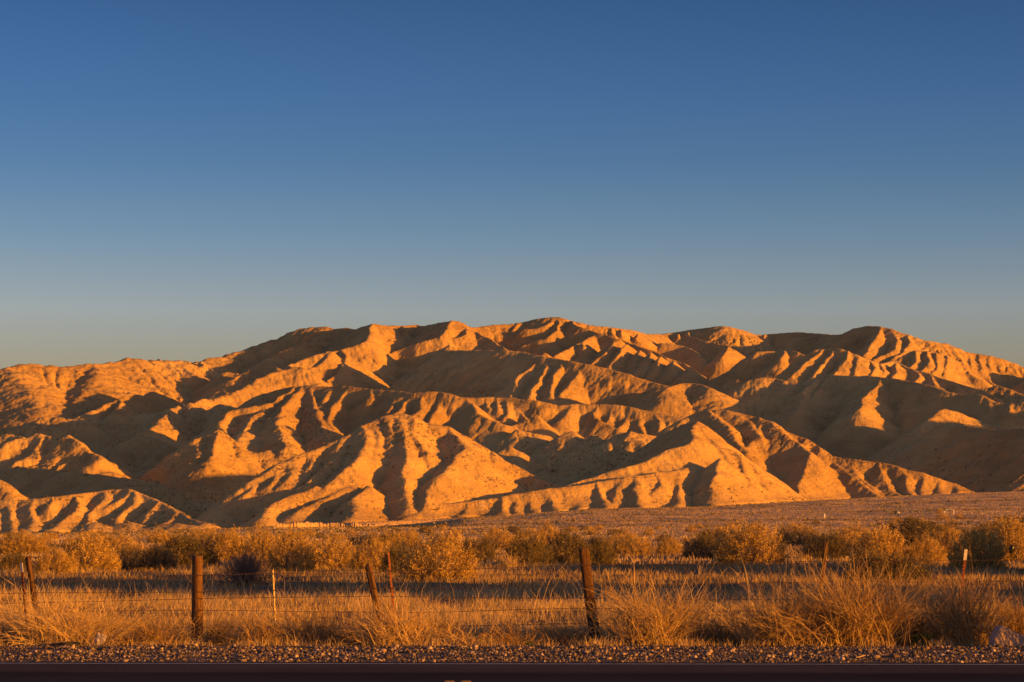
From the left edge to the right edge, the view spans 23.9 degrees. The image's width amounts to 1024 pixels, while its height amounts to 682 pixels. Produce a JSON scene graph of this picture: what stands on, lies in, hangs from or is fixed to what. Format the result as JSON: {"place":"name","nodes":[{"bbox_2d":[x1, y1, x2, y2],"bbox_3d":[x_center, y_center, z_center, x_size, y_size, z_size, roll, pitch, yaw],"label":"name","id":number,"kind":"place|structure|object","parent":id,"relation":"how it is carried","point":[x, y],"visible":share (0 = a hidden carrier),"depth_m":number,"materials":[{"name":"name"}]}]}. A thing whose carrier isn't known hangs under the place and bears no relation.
{"place":"outdoors","nodes":[
{"label":"outdoors","id":0,"kind":"place"},
{"bbox_2d":[269,521,391,527],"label":"stream bank","id":1,"kind":"structure","parent":0,"point":[306,524],"depth_m":914.03,"materials":[{"name":"beige soil"}]},
{"bbox_2d":[0,317,1023,532],"bbox_3d":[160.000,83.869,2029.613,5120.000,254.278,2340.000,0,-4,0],"label":"hills","id":2,"kind":"structure","parent":0,"point":[444,452],"depth_m":1428.72,"materials":[{"name":"beige stone"}]},
{"bbox_2d":[1,324,1018,529],"bbox_3d":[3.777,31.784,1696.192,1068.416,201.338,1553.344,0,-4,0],"label":"hillside scrub","id":3,"kind":"object","parent":2,"relation":"on","point":[437,509],"visible":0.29,"depth_m":1208.65,"materials":[{"name":"green plant"}]},
{"bbox_2d":[0,661,1023,681],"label":"road","id":4,"kind":"structure","parent":0,"point":[18,671],"depth_m":28.71,"materials":[{"name":"grey asphalt"}]},
{"bbox_2d":[27,663,1023,664],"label":"edge line marking","id":5,"kind":"object","parent":4,"relation":"on","point":[451,663],"visible":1,"depth_m":30.53,"materials":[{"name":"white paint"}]},
{"bbox_2d":[0,491,1023,646],"bbox_3d":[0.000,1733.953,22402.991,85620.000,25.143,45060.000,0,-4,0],"label":"ground","id":6,"kind":"structure","parent":0,"point":[804,506],"depth_m":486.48,"materials":[{"name":"plant"}]},
{"bbox_2d":[1,530,18,539],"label":"shrub","id":7,"kind":"object","parent":6,"relation":"on","point":[14,532],"visible":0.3,"depth_m":286.86,"materials":[{"name":"brown plant"}]},
{"bbox_2d":[0,612,22,644],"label":"dry bush","id":8,"kind":"object","parent":6,"relation":"on","point":[4,637],"visible":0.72,"depth_m":36.12,"materials":[{"name":"plant"}]},
{"bbox_2d":[0,551,33,571],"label":"shrub","id":9,"kind":"object","parent":6,"relation":"on","point":[17,560],"visible":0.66,"depth_m":98.28,"materials":[{"name":"brown plant"}]},
{"bbox_2d":[11,542,35,552],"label":"shrub","id":10,"kind":"object","parent":6,"relation":"on","point":[25,547],"visible":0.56,"depth_m":170.30,"materials":[{"name":"brown plant"}]},
{"bbox_2d":[0,531,50,553],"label":"shrub","id":11,"kind":"object","parent":6,"relation":"on","point":[5,544],"visible":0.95,"depth_m":169.55,"materials":[{"name":"brown plant"}]},
{"bbox_2d":[35,534,54,545],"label":"shrub","id":12,"kind":"object","parent":6,"relation":"on","point":[50,540],"visible":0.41,"depth_m":240.83,"materials":[{"name":"brown plant"}]},
{"bbox_2d":[41,530,58,539],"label":"shrub","id":13,"kind":"object","parent":6,"relation":"on","point":[54,535],"visible":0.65,"depth_m":376.63,"materials":[{"name":"brown plant"}]},
{"bbox_2d":[32,543,78,573],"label":"shrub","id":14,"kind":"object","parent":6,"relation":"on","point":[46,563],"visible":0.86,"depth_m":92.96,"materials":[{"name":"brown plant"}]},
{"bbox_2d":[49,541,64,548],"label":"shrub","id":15,"kind":"object","parent":6,"relation":"on","point":[53,545],"visible":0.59,"depth_m":199.07,"materials":[{"name":"brown plant"}]},
{"bbox_2d":[79,529,93,535],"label":"shrub","id":16,"kind":"object","parent":6,"relation":"on","point":[91,531],"visible":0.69,"depth_m":546.00,"materials":[{"name":"brown plant"}]},
{"bbox_2d":[0,576,177,645],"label":"grass","id":17,"kind":"structure","parent":6,"relation":"on","point":[75,628],"depth_m":35.83,"materials":[{"name":"plant"}]},
{"bbox_2d":[57,528,122,571],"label":"shrub","id":18,"kind":"object","parent":6,"relation":"on","point":[103,561],"visible":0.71,"depth_m":98.53,"materials":[{"name":"brown plant"}]},
{"bbox_2d":[73,531,142,550],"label":"shrub","id":19,"kind":"object","parent":6,"relation":"on","point":[114,541],"visible":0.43,"depth_m":180.39,"materials":[{"name":"brown plant"}]},
{"bbox_2d":[101,539,150,569],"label":"shrub","id":20,"kind":"object","parent":6,"relation":"on","point":[128,563],"visible":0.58,"depth_m":101.59,"materials":[{"name":"brown plant"}]},
{"bbox_2d":[147,529,167,542],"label":"shrub","id":21,"kind":"object","parent":6,"relation":"on","point":[157,535],"visible":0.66,"depth_m":288.73,"materials":[{"name":"brown plant"}]},
{"bbox_2d":[94,600,221,645],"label":"grass","id":22,"kind":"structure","parent":6,"relation":"on","point":[149,633],"depth_m":36.10,"materials":[{"name":"plant"}]},
{"bbox_2d":[138,541,180,569],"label":"shrub","id":23,"kind":"object","parent":6,"relation":"on","point":[161,559],"visible":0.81,"depth_m":100.78,"materials":[{"name":"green plant"}]},
{"bbox_2d":[146,527,220,566],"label":"shrub","id":24,"kind":"object","parent":6,"relation":"on","point":[196,546],"visible":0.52,"depth_m":110.15,"materials":[{"name":"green plant"}]},
{"bbox_2d":[178,529,233,547],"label":"shrub","id":25,"kind":"object","parent":6,"relation":"on","point":[198,536],"visible":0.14,"depth_m":220.81,"materials":[{"name":"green plant"}]},
{"bbox_2d":[201,527,218,533],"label":"shrub","id":26,"kind":"object","parent":6,"relation":"on","point":[209,529],"visible":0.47,"depth_m":478.23,"materials":[{"name":"brown plant"}]},
{"bbox_2d":[190,612,240,644],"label":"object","id":27,"kind":"object","parent":6,"relation":"on","point":[220,632],"visible":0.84,"depth_m":36.63,"materials":[{"name":"plant"}]},
{"bbox_2d":[198,526,252,559],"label":"shrub","id":28,"kind":"object","parent":6,"relation":"on","point":[221,546],"visible":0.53,"depth_m":136.50,"materials":[{"name":"brown plant"}]},
{"bbox_2d":[213,546,278,585],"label":"bare shrub","id":29,"kind":"object","parent":6,"relation":"on","point":[243,567],"visible":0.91,"depth_m":73.20,"materials":[{"name":"brown plant"}]},
{"bbox_2d":[210,597,313,645],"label":"grass","id":30,"kind":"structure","parent":6,"relation":"on","point":[259,637],"depth_m":35.94,"materials":[{"name":"plant"}]},
{"bbox_2d":[241,526,282,566],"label":"shrub","id":31,"kind":"object","parent":6,"relation":"on","point":[261,541],"visible":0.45,"depth_m":109.46,"materials":[{"name":"brown plant"}]},
{"bbox_2d":[256,533,293,550],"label":"shrub","id":32,"kind":"object","parent":6,"relation":"on","point":[271,543],"visible":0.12,"depth_m":181.82,"materials":[{"name":"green plant"}]},
{"bbox_2d":[264,524,319,571],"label":"shrub","id":33,"kind":"object","parent":6,"relation":"on","point":[310,556],"visible":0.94,"depth_m":97.93,"materials":[{"name":"brown plant"}]},
{"bbox_2d":[302,529,314,534],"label":"shrub","id":34,"kind":"object","parent":6,"relation":"on","point":[311,530],"visible":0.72,"depth_m":440.44,"materials":[{"name":"brown plant"}]},
{"bbox_2d":[243,590,375,645],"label":"grass","id":35,"kind":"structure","parent":6,"relation":"on","point":[300,637],"depth_m":36.34,"materials":[{"name":"plant"}]},
{"bbox_2d":[315,532,325,537],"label":"shrub","id":36,"kind":"object","parent":6,"relation":"on","point":[319,534],"visible":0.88,"depth_m":380.58,"materials":[{"name":"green plant"}]},
{"bbox_2d":[303,535,357,568],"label":"shrub","id":37,"kind":"object","parent":6,"relation":"on","point":[329,554],"visible":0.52,"depth_m":103.95,"materials":[{"name":"brown plant"}]},
{"bbox_2d":[321,531,342,540],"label":"shrub","id":38,"kind":"object","parent":6,"relation":"on","point":[338,537],"visible":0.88,"depth_m":306.86,"materials":[{"name":"brown plant"}]},
{"bbox_2d":[313,616,367,644],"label":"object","id":39,"kind":"object","parent":6,"relation":"on","point":[345,632],"visible":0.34,"depth_m":36.91,"materials":[{"name":"plant"}]},
{"bbox_2d":[345,528,355,535],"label":"shrub","id":40,"kind":"object","parent":6,"relation":"on","point":[351,531],"visible":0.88,"depth_m":418.38,"materials":[{"name":"brown plant"}]},
{"bbox_2d":[347,533,368,546],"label":"shrub","id":41,"kind":"object","parent":6,"relation":"on","point":[356,539],"visible":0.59,"depth_m":221.05,"materials":[{"name":"brown plant"}]},
{"bbox_2d":[346,532,391,571],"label":"shrub","id":42,"kind":"object","parent":6,"relation":"on","point":[363,554],"visible":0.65,"depth_m":96.05,"materials":[{"name":"brown plant"}]},
{"bbox_2d":[364,532,383,545],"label":"shrub","id":43,"kind":"object","parent":6,"relation":"on","point":[374,537],"visible":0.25,"depth_m":220.93,"materials":[{"name":"brown plant"}]},
{"bbox_2d":[379,539,413,574],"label":"shrub","id":44,"kind":"object","parent":6,"relation":"on","point":[394,559],"visible":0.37,"depth_m":91.36,"materials":[{"name":"brown plant"}]},
{"bbox_2d":[369,528,423,547],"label":"shrub","id":45,"kind":"object","parent":6,"relation":"on","point":[392,537],"visible":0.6,"depth_m":216.43,"materials":[{"name":"brown plant"}]},
{"bbox_2d":[337,590,472,645],"bbox_3d":[-1.615,4.108,35.836,2.096,1.038,1.710,0,-4,0],"label":"dry bush","id":46,"kind":"object","parent":6,"relation":"on","point":[397,631],"visible":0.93,"depth_m":35.76,"materials":[{"name":"plant"}]},
{"bbox_2d":[419,526,434,532],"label":"shrub","id":47,"kind":"object","parent":6,"relation":"on","point":[422,528],"visible":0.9,"depth_m":470.25,"materials":[{"name":"brown plant"}]},
{"bbox_2d":[396,522,481,581],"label":"shrub","id":48,"kind":"object","parent":6,"relation":"on","point":[417,565],"visible":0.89,"depth_m":79.75,"materials":[{"name":"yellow plant"}]},
{"bbox_2d":[410,594,471,642],"bbox_3d":[-1.236,4.345,36.731,1.270,1.014,1.089,0,-4,0],"label":"dry bush","id":49,"kind":"object","parent":6,"relation":"on","point":[445,626],"visible":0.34,"depth_m":36.74,"materials":[{"name":"plant"}]},
{"bbox_2d":[417,617,499,645],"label":"dry bush","id":50,"kind":"object","parent":6,"relation":"on","point":[455,640],"visible":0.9,"depth_m":35.77,"materials":[{"name":"plant"}]},
{"bbox_2d":[454,534,499,560],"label":"shrub","id":51,"kind":"object","parent":6,"relation":"on","point":[480,548],"visible":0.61,"depth_m":132.25,"materials":[{"name":"brown plant"}]},
{"bbox_2d":[480,528,514,548],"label":"shrub","id":52,"kind":"object","parent":6,"relation":"on","point":[499,536],"visible":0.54,"depth_m":204.54,"materials":[{"name":"brown plant"}]},
{"bbox_2d":[467,607,550,645],"bbox_3d":[-0.118,4.303,36.045,1.396,0.668,0.809,0,-4,0],"label":"dry bush","id":53,"kind":"object","parent":6,"relation":"on","point":[498,639],"visible":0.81,"depth_m":36.03,"materials":[{"name":"plant"}]},
{"bbox_2d":[496,546,525,568],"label":"shrub","id":54,"kind":"object","parent":6,"relation":"on","point":[508,562],"visible":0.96,"depth_m":100.49,"materials":[{"name":"plant"}]},
{"bbox_2d":[0,540,1023,643],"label":"barbed wire fence","id":55,"kind":"object","parent":6,"relation":"on","point":[197,584],"visible":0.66,"depth_m":37.14,"materials":[{"name":"metal"}]},
{"bbox_2d":[0,493,1023,540],"bbox_3d":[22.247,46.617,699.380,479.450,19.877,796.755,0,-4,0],"label":"scrub","id":56,"kind":"object","parent":6,"relation":"on","point":[442,525],"visible":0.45,"depth_m":646.47,"materials":[{"name":"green plant"}]},
{"bbox_2d":[506,532,528,545],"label":"shrub","id":57,"kind":"object","parent":6,"relation":"on","point":[512,539],"visible":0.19,"depth_m":198.45,"materials":[{"name":"brown plant"}]},
{"bbox_2d":[510,530,529,536],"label":"shrub","id":58,"kind":"object","parent":6,"relation":"on","point":[526,534],"visible":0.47,"depth_m":346.18,"materials":[{"name":"brown plant"}]},
{"bbox_2d":[498,531,555,567],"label":"shrub","id":59,"kind":"object","parent":6,"relation":"on","point":[529,545],"visible":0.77,"depth_m":110.41,"materials":[{"name":"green plant"}]},
{"bbox_2d":[522,527,537,534],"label":"shrub","id":60,"kind":"object","parent":6,"relation":"on","point":[529,532],"visible":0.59,"depth_m":392.45,"materials":[{"name":"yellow plant"}]},
{"bbox_2d":[529,517,562,559],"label":"shrub","id":61,"kind":"object","parent":6,"relation":"on","point":[541,532],"visible":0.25,"depth_m":133.07,"materials":[{"name":"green plant"}]},
{"bbox_2d":[543,525,594,564],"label":"shrub","id":62,"kind":"object","parent":6,"relation":"on","point":[570,548],"visible":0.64,"depth_m":118.47,"materials":[{"name":"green plant"}]},
{"bbox_2d":[566,525,578,531],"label":"shrub","id":63,"kind":"object","parent":6,"relation":"on","point":[575,529],"visible":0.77,"depth_m":456.50,"materials":[{"name":"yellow plant"}]},
{"bbox_2d":[530,619,614,644],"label":"dry bush","id":64,"kind":"object","parent":6,"relation":"on","point":[577,638],"visible":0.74,"depth_m":36.34,"materials":[{"name":"plant"}]},
{"bbox_2d":[583,525,597,534],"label":"shrub","id":65,"kind":"object","parent":6,"relation":"on","point":[589,529],"visible":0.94,"depth_m":400.24,"materials":[{"name":"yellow plant"}]},
{"bbox_2d":[592,525,603,529],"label":"shrub","id":66,"kind":"object","parent":6,"relation":"on","point":[598,527],"visible":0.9,"depth_m":476.35,"materials":[{"name":"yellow plant"}]},
{"bbox_2d":[586,529,620,564],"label":"shrub","id":67,"kind":"object","parent":6,"relation":"on","point":[599,555],"visible":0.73,"depth_m":121.02,"materials":[{"name":"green plant"}]},
{"bbox_2d":[605,529,623,534],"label":"shrub","id":68,"kind":"object","parent":6,"relation":"on","point":[617,531],"visible":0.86,"depth_m":372.64,"materials":[{"name":"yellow plant"}]},
{"bbox_2d":[609,532,628,539],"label":"shrub","id":69,"kind":"object","parent":6,"relation":"on","point":[618,535],"visible":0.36,"depth_m":269.01,"materials":[{"name":"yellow plant"}]},
{"bbox_2d":[609,533,652,554],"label":"shrub","id":70,"kind":"object","parent":6,"relation":"on","point":[622,545],"visible":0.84,"depth_m":159.94,"materials":[{"name":"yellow plant"}]},
{"bbox_2d":[552,567,734,645],"bbox_3d":[2.058,3.892,36.090,2.431,1.545,2.135,-4,-6,39],"label":"dry bush","id":71,"kind":"object","parent":6,"relation":"on","point":[650,622],"visible":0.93,"depth_m":35.94,"materials":[{"name":"plant"}]},
{"bbox_2d":[657,533,672,541],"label":"shrub","id":72,"kind":"object","parent":6,"relation":"on","point":[663,536],"visible":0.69,"depth_m":292.74,"materials":[{"name":"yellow plant"}]},
{"bbox_2d":[655,536,682,554],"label":"shrub","id":73,"kind":"object","parent":6,"relation":"on","point":[667,548],"visible":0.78,"depth_m":160.37,"materials":[{"name":"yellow plant"}]},
{"bbox_2d":[686,525,697,531],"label":"shrub","id":74,"kind":"object","parent":6,"relation":"on","point":[689,528],"visible":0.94,"depth_m":436.50,"materials":[{"name":"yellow plant"}]},
{"bbox_2d":[680,530,723,558],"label":"shrub","id":75,"kind":"object","parent":6,"relation":"on","point":[703,547],"visible":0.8,"depth_m":141.46,"materials":[{"name":"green plant"}]},
{"bbox_2d":[673,609,747,645],"bbox_3d":[3.068,4.378,36.610,1.376,0.748,1.313,-3,-6,37],"label":"dry bush","id":76,"kind":"object","parent":6,"relation":"on","point":[721,632],"visible":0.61,"depth_m":36.48,"materials":[{"name":"plant"}]},
{"bbox_2d":[697,523,740,544],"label":"shrub","id":77,"kind":"object","parent":6,"relation":"on","point":[716,531],"visible":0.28,"depth_m":254.60,"materials":[{"name":"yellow plant"}]},
{"bbox_2d":[709,515,791,565],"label":"shrub","id":78,"kind":"object","parent":6,"relation":"on","point":[731,554],"visible":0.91,"depth_m":110.78,"materials":[{"name":"yellow plant"}]},
{"bbox_2d":[696,566,892,646],"bbox_3d":[4.178,3.956,35.967,2.930,1.332,2.060,0,-4,0],"label":"dry bush","id":79,"kind":"object","parent":6,"relation":"on","point":[790,624],"visible":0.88,"depth_m":35.69,"materials":[{"name":"plant"}]},
{"bbox_2d":[774,519,821,544],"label":"shrub","id":80,"kind":"object","parent":6,"relation":"on","point":[791,538],"visible":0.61,"depth_m":250.23,"materials":[{"name":"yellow plant"}]},
{"bbox_2d":[795,554,813,559],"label":"shrub","id":81,"kind":"object","parent":6,"relation":"on","point":[806,557],"visible":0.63,"depth_m":134.29,"materials":[{"name":"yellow plant"}]},
{"bbox_2d":[794,527,852,558],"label":"shrub","id":82,"kind":"object","parent":6,"relation":"on","point":[837,550],"visible":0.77,"depth_m":136.83,"materials":[{"name":"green plant"}]},
{"bbox_2d":[818,523,878,548],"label":"shrub","id":83,"kind":"object","parent":6,"relation":"on","point":[847,537],"visible":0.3,"depth_m":204.73,"materials":[{"name":"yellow plant"}]},
{"bbox_2d":[845,518,909,565],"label":"shrub","id":84,"kind":"object","parent":6,"relation":"on","point":[881,542],"visible":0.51,"depth_m":109.42,"materials":[{"name":"yellow plant"}]},
{"bbox_2d":[839,547,938,582],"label":"shrub","id":85,"kind":"object","parent":6,"relation":"on","point":[892,565],"visible":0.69,"depth_m":75.86,"materials":[{"name":"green plant"}]},
{"bbox_2d":[888,515,903,522],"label":"shrub","id":86,"kind":"object","parent":6,"relation":"on","point":[895,519],"visible":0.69,"depth_m":558.52,"materials":[{"name":"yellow plant"}]},
{"bbox_2d":[881,514,950,545],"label":"shrub","id":87,"kind":"object","parent":6,"relation":"on","point":[912,528],"visible":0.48,"depth_m":242.21,"materials":[{"name":"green plant"}]},
{"bbox_2d":[882,592,964,645],"bbox_3d":[6.059,4.190,36.452,1.766,0.975,1.607,0,-4,0],"label":"dry bush","id":88,"kind":"object","parent":6,"relation":"on","point":[921,630],"visible":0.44,"depth_m":36.14,"materials":[{"name":"plant"}]},
{"bbox_2d":[905,532,947,566],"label":"shrub","id":89,"kind":"object","parent":6,"relation":"on","point":[914,550],"visible":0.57,"depth_m":109.55,"materials":[{"name":"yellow plant"}]},
{"bbox_2d":[935,513,948,518],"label":"shrub","id":90,"kind":"object","parent":6,"relation":"on","point":[941,516],"visible":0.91,"depth_m":604.29,"materials":[{"name":"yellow plant"}]},
{"bbox_2d":[918,522,975,558],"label":"shrub","id":91,"kind":"object","parent":6,"relation":"on","point":[943,537],"visible":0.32,"depth_m":139.06,"materials":[{"name":"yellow plant"}]},
{"bbox_2d":[938,521,981,549],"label":"shrub","id":92,"kind":"object","parent":6,"relation":"on","point":[968,532],"visible":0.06,"depth_m":188.60,"materials":[{"name":"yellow plant"}]},
{"bbox_2d":[900,552,1023,645],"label":"dry bush","id":93,"kind":"object","parent":6,"relation":"on","point":[974,621],"visible":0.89,"depth_m":35.83,"materials":[{"name":"plant"}]},
{"bbox_2d":[945,520,1008,570],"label":"shrub","id":94,"kind":"object","parent":6,"relation":"on","point":[986,558],"visible":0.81,"depth_m":99.74,"materials":[{"name":"green plant"}]},
{"bbox_2d":[970,515,1023,541],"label":"shrub","id":95,"kind":"object","parent":6,"relation":"on","point":[991,525],"visible":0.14,"depth_m":286.11,"materials":[{"name":"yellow plant"}]},
{"bbox_2d":[976,572,1023,637],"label":"dry bush","id":96,"kind":"object","parent":6,"relation":"on","point":[1019,624],"visible":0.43,"depth_m":36.81,"materials":[{"name":"plant"}]},
{"bbox_2d":[987,508,1023,560],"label":"shrub","id":97,"kind":"object","parent":6,"relation":"on","point":[1015,526],"visible":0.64,"depth_m":133.19,"materials":[{"name":"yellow plant"}]},
{"bbox_2d":[1009,545,1013,552],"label":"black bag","id":98,"kind":"object","parent":97,"relation":"hanging from","point":[1011,548],"visible":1,"depth_m":132.51,"materials":[{"name":"black plastic"}]},
{"bbox_2d":[0,643,1023,662],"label":"gravel shoulder","id":99,"kind":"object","parent":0,"point":[737,655],"visible":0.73,"depth_m":32.94,"materials":[{"name":"gravel"}]},
{"bbox_2d":[53,641,82,646],"bbox_3d":[-6.498,4.430,35.257,0.479,0.106,0.295,0,-4,0],"label":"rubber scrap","id":100,"kind":"object","parent":99,"relation":"on","point":[69,643],"visible":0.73,"depth_m":35.18,"materials":[{"name":"black rubber"}]},
{"bbox_2d":[93,632,106,644],"bbox_3d":[-6.088,4.435,35.659,0.198,0.277,0.119,-2,-5,23],"label":"plastic bag","id":101,"kind":"object","parent":99,"relation":"on","point":[104,637],"visible":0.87,"depth_m":35.64,"materials":[{"name":"white plastic"}]},
{"bbox_2d":[746,545,972,646],"bbox_3d":[5.151,3.880,35.937,3.458,1.692,2.389,0,-4,0],"label":"dry bush","id":102,"kind":"object","parent":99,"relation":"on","point":[868,629],"visible":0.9,"depth_m":35.58,"materials":[{"name":"plant"}]},
{"bbox_2d":[910,632,936,645],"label":"green weed","id":103,"kind":"object","parent":99,"relation":"on","point":[920,636],"visible":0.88,"depth_m":35.60,"materials":[{"name":"green plant"}]},
{"bbox_2d":[989,626,1023,646],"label":"rock","id":104,"kind":"object","parent":99,"relation":"on","point":[1003,636],"visible":0.95,"depth_m":34.95,"materials":[{"name":"grey stone"}]},
{"bbox_2d":[0,0,1023,368],"label":"sky","id":105,"kind":"structure","parent":0,"point":[192,181],"materials":[{"name":"blue"}]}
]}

